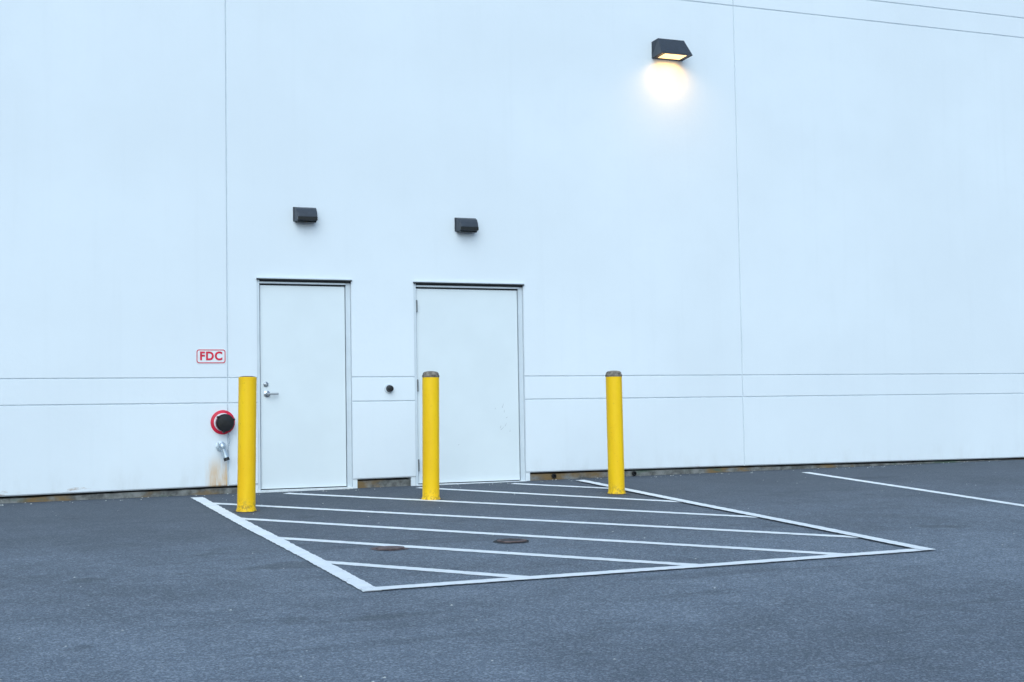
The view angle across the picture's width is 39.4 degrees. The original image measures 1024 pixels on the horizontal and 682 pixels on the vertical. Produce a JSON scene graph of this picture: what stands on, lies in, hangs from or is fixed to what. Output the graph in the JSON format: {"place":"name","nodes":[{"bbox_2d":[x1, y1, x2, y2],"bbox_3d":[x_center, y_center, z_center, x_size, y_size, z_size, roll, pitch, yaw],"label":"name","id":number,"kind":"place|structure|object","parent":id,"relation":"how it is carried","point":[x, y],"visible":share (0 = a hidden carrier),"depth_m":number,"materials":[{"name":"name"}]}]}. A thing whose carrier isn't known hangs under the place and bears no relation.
{"place":"outdoors","nodes":[
{"label":"outdoors","id":0,"kind":"place"},
{"bbox_2d":[259,283,344,286],"bbox_3d":[-2.225,-0.584,15.076,0.927,0.017,0.105,0,-3,-23],"label":"door head shadow gap","id":1,"kind":"object","parent":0,"point":[303,284],"depth_m":15.02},
{"bbox_2d":[259,280,349,282],"bbox_3d":[-2.198,-0.622,15.077,0.978,0.017,0.148,0,-3,-23],"label":"door head seal","id":2,"kind":"object","parent":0,"point":[304,281],"depth_m":15.00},
{"bbox_2d":[258,487,352,492],"bbox_3d":[-2.171,1.557,14.949,1.008,0.029,0.170,0,-3,-23],"label":"door threshold","id":3,"kind":"object","parent":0,"point":[288,490],"depth_m":14.86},
{"bbox_2d":[416,287,516,290],"bbox_3d":[-0.518,-0.571,15.791,1.206,0.017,0.105,0,-3,-23],"label":"door head shadow gap","id":4,"kind":"object","parent":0,"point":[463,288],"depth_m":15.73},
{"bbox_2d":[416,481,519,485],"bbox_3d":[-0.464,1.565,15.664,1.287,0.029,0.170,0,-3,-23],"label":"door threshold","id":5,"kind":"object","parent":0,"point":[469,483],"depth_m":15.58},
{"bbox_2d":[416,283,521,286],"bbox_3d":[-0.491,-0.609,15.792,1.256,0.017,0.148,0,-3,-23],"label":"door head seal","id":6,"kind":"object","parent":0,"point":[469,285],"depth_m":15.71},
{"bbox_2d":[0,459,1023,681],"bbox_3d":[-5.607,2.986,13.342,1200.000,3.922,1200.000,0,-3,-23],"label":"asphalt parking lot","id":7,"kind":"structure","parent":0,"point":[167,584],"depth_m":8.91,"materials":[{"name":"grey asphalt"}]},
{"bbox_2d":[0,486,236,503],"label":"foundation","id":8,"kind":"object","parent":7,"relation":"on","point":[145,493],"visible":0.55,"depth_m":14.21,"materials":[{"name":"grey concrete"}]},
{"bbox_2d":[233,376,259,511],"bbox_3d":[-2.434,0.963,13.070,0.256,1.285,0.255,0,-3,-23],"label":"yellow bollard","id":9,"kind":"object","parent":7,"relation":"on","point":[246,461],"visible":0.95,"depth_m":13.02,"materials":[{"name":"paint"}]},
{"bbox_2d":[357,478,410,487],"bbox_3d":[-1.386,1.809,15.287,0.698,0.664,0.146,0,-3,-23],"label":"foundation","id":10,"kind":"object","parent":7,"relation":"on","point":[371,483],"visible":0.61,"depth_m":15.25,"materials":[{"name":"concrete"}]},
{"bbox_2d":[370,546,407,550],"bbox_3d":[-0.910,1.536,10.613,0.294,0.015,0.278,0,-3,-23],"label":"valve cover","id":11,"kind":"object","parent":7,"relation":"on","point":[390,548],"visible":1,"depth_m":10.56,"materials":[{"name":"metal"}]},
{"bbox_2d":[420,371,440,499],"bbox_3d":[-0.804,0.950,14.028,0.257,1.307,0.255,0,-3,-23],"label":"yellow bollard","id":12,"kind":"object","parent":7,"relation":"on","point":[430,437],"visible":0.96,"depth_m":13.96,"materials":[{"name":"paint"}]},
{"bbox_2d":[0,461,1014,681],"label":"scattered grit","id":13,"kind":"object","parent":7,"relation":"on","point":[507,550],"visible":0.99,"depth_m":11.71,"materials":[{"name":"grey gravel"}]},
{"bbox_2d":[493,538,528,542],"bbox_3d":[-0.007,1.534,10.974,0.293,0.015,0.283,0,-3,-23],"label":"valve cover","id":14,"kind":"object","parent":7,"relation":"on","point":[509,540],"visible":1,"depth_m":10.94,"materials":[{"name":"metal"}]},
{"bbox_2d":[0,0,1023,496],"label":"front wall","id":15,"kind":"structure","parent":7,"relation":"on","point":[766,232],"depth_m":16.10,"materials":[{"name":"paint"}]},
{"bbox_2d":[196,349,225,363],"bbox_3d":[-3.068,0.157,14.569,0.304,0.150,0.006,0,-3,-23],"label":"fire department connection sign","id":16,"kind":"object","parent":15,"relation":"attached to","point":[210,356],"visible":1,"depth_m":14.57,"materials":[{"name":"red paint"}]},
{"bbox_2d":[210,410,234,460],"bbox_3d":[-2.924,0.962,14.512,0.248,0.521,0.136,0,-3,-23],"label":"fire department connection","id":17,"kind":"object","parent":15,"relation":"attached to","point":[222,422],"visible":1,"depth_m":14.47,"materials":[{"name":"red paint"}]},
{"bbox_2d":[257,280,260,489],"bbox_3d":[-2.645,0.471,14.823,0.029,2.219,0.152,0,-3,-23],"label":"door frame","id":18,"kind":"object","parent":15,"relation":"in","point":[258,392],"visible":0.34,"depth_m":14.75,"materials":[{"name":"white metal"}]},
{"bbox_2d":[259,281,345,284],"bbox_3d":[-2.221,-0.603,15.068,0.929,0.018,0.144,0,-3,-23],"label":"door frame head","id":19,"kind":"object","parent":15,"relation":"in","point":[262,282],"depth_m":15.00},
{"bbox_2d":[293,207,317,223],"bbox_3d":[-2.155,-1.325,14.964,0.247,0.168,0.144,0,-3,-23],"label":"wall lamp","id":20,"kind":"object","parent":15,"relation":"attached to","point":[304,215],"visible":1,"depth_m":14.92,"materials":[{"name":"brown metal"}]},
{"bbox_2d":[344,281,351,486],"bbox_3d":[-1.754,0.476,15.208,0.049,2.219,0.130,0,-3,-23],"label":"door frame","id":21,"kind":"object","parent":15,"relation":"in","point":[348,390],"visible":0.56,"depth_m":15.15,"materials":[{"name":"white metal"}]},
{"bbox_2d":[259,284,345,488],"bbox_3d":[-2.192,0.472,14.991,0.910,2.122,0.038,0,-3,-23],"label":"door slab","id":22,"kind":"structure","parent":21,"relation":"in","point":[303,412],"depth_m":14.97,"materials":[{"name":"white metal"}]},
{"bbox_2d":[261,486,345,489],"bbox_3d":[-2.203,0.478,15.012,0.931,2.160,0.005,0,-3,-23],"label":"door seal","id":23,"kind":"object","parent":22,"relation":"attached to","point":[300,488],"depth_m":14.94,"materials":[{"name":"black rubber"}]},
{"bbox_2d":[350,282,356,487],"bbox_3d":[-1.729,0.500,15.284,0.050,2.290,0.286,0,-3,-23],"label":"door reveal","id":24,"kind":"object","parent":15,"relation":"attached to","point":[354,483],"depth_m":15.15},
{"bbox_2d":[386,385,393,391],"bbox_3d":[-1.300,0.508,15.257,0.080,0.080,0.066,0,-3,-23],"label":"lock cap","id":25,"kind":"object","parent":15,"relation":"attached to","point":[389,388],"visible":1,"depth_m":15.23,"materials":[{"name":"black metal"}]},
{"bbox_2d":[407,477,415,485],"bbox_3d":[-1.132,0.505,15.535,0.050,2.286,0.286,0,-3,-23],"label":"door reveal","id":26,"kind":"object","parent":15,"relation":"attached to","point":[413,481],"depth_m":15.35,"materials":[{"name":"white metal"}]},
{"bbox_2d":[413,283,417,484],"bbox_3d":[-1.067,0.481,15.485,0.029,2.215,0.152,0,-3,-23],"label":"door frame","id":27,"kind":"object","parent":15,"relation":"in","point":[415,376],"visible":0.31,"depth_m":15.42,"materials":[{"name":"white metal"}]},
{"bbox_2d":[454,218,478,232],"bbox_3d":[-0.489,-1.273,15.660,0.247,0.168,0.144,0,-3,-23],"label":"wall lamp","id":28,"kind":"object","parent":15,"relation":"attached to","point":[466,225],"visible":1,"depth_m":15.62,"materials":[{"name":"brown metal"}]},
{"bbox_2d":[416,285,517,288],"bbox_3d":[-0.514,-0.590,15.783,1.208,0.018,0.144,0,-3,-23],"label":"door frame head","id":29,"kind":"object","parent":15,"relation":"in","point":[466,287],"depth_m":15.71},
{"bbox_2d":[517,287,524,480],"bbox_3d":[0.081,0.488,15.977,0.049,2.215,0.130,0,-3,-23],"label":"door frame","id":30,"kind":"object","parent":15,"relation":"in","point":[520,386],"visible":0.55,"depth_m":15.92,"materials":[{"name":"white metal"}]},
{"bbox_2d":[416,288,519,482],"bbox_3d":[-0.485,0.483,15.707,1.189,2.118,0.038,0,-3,-23],"label":"door slab","id":31,"kind":"structure","parent":30,"relation":"in","point":[467,345],"depth_m":15.71,"materials":[{"name":"white metal"}]},
{"bbox_2d":[418,480,518,483],"bbox_3d":[-0.496,0.489,15.727,1.210,2.156,0.005,0,-3,-23],"label":"door seal","id":32,"kind":"object","parent":31,"relation":"attached to","point":[477,481],"depth_m":15.72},
{"bbox_2d":[522,286,529,480],"bbox_3d":[0.106,0.511,16.053,0.050,2.286,0.286,0,-3,-23],"label":"door reveal","id":33,"kind":"object","parent":15,"relation":"attached to","point":[527,476],"depth_m":15.91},
{"bbox_2d":[651,38,691,60],"bbox_3d":[1.871,-3.425,16.722,0.412,0.218,0.250,0,-3,-23],"label":"lit wall lamp","id":34,"kind":"object","parent":15,"relation":"attached to","point":[671,49],"visible":1,"depth_m":16.68,"materials":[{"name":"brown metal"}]},
{"bbox_3d":[-0.482,1.867,15.704,1.296,0.562,0.230,0,-3,-23],"label":"door","id":35,"kind":"object","parent":15,"relation":"attached to","visible":0},
{"bbox_2d":[413,282,523,285],"bbox_3d":[-0.468,-0.628,15.702,1.300,0.012,0.033,0,-3,-23],"label":"door drip edge","id":36,"kind":"object","parent":35,"relation":"attached to","point":[467,283],"depth_m":15.70,"materials":[{"name":"white metal"}]},
{"bbox_2d":[413,281,523,283],"bbox_3d":[-0.470,-0.640,15.707,1.300,0.012,0.044,0,-3,-23],"label":"door drip cap","id":37,"kind":"object","parent":35,"relation":"attached to","point":[467,282],"visible":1,"depth_m":15.68,"materials":[{"name":"paint"}]},
{"bbox_2d":[3,457,1023,496],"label":"wall base","id":38,"kind":"object","parent":7,"relation":"on","point":[545,472],"depth_m":16.54,"materials":[{"name":"grey concrete"}]},
{"bbox_2d":[192,480,934,591],"bbox_3d":[-0.067,1.535,12.310,4.345,0.329,6.006,0,-3,-23],"label":"hatched no parking marking","id":39,"kind":"object","parent":7,"relation":"on","point":[347,577],"visible":0.98,"depth_m":10.91,"materials":[{"name":"paint"}]},
{"bbox_2d":[605,371,627,494],"bbox_3d":[1.056,0.950,14.521,0.241,1.297,0.253,0,-3,-23],"label":"yellow bollard","id":40,"kind":"object","parent":7,"relation":"on","point":[615,441],"visible":0.99,"depth_m":14.45,"materials":[{"name":"paint"}]},
{"bbox_2d":[530,458,1023,480],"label":"foundation","id":41,"kind":"object","parent":7,"relation":"on","point":[578,475],"visible":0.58,"depth_m":16.82,"materials":[{"name":"concrete"}]},
{"bbox_2d":[802,472,1023,505],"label":"parking bay line","id":42,"kind":"object","parent":7,"relation":"on","point":[991,500],"visible":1,"depth_m":14.75,"materials":[{"name":"paint"}]},
{"bbox_3d":[-2.189,1.858,14.989,1.017,0.562,0.230,0,-3,-23],"label":"door","id":43,"kind":"object","parent":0,"visible":0},
{"bbox_2d":[256,278,351,281],"bbox_3d":[-2.175,-0.641,14.987,1.021,0.012,0.033,0,-3,-23],"label":"door drip edge","id":44,"kind":"object","parent":43,"relation":"attached to","point":[301,279],"depth_m":14.98,"materials":[{"name":"white metal"}]},
{"bbox_2d":[256,277,351,279],"bbox_3d":[-2.177,-0.653,14.992,1.021,0.012,0.044,0,-3,-23],"label":"door drip cap","id":45,"kind":"object","parent":43,"relation":"attached to","point":[303,278],"visible":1,"depth_m":14.96,"materials":[{"name":"paint"}]}
]}

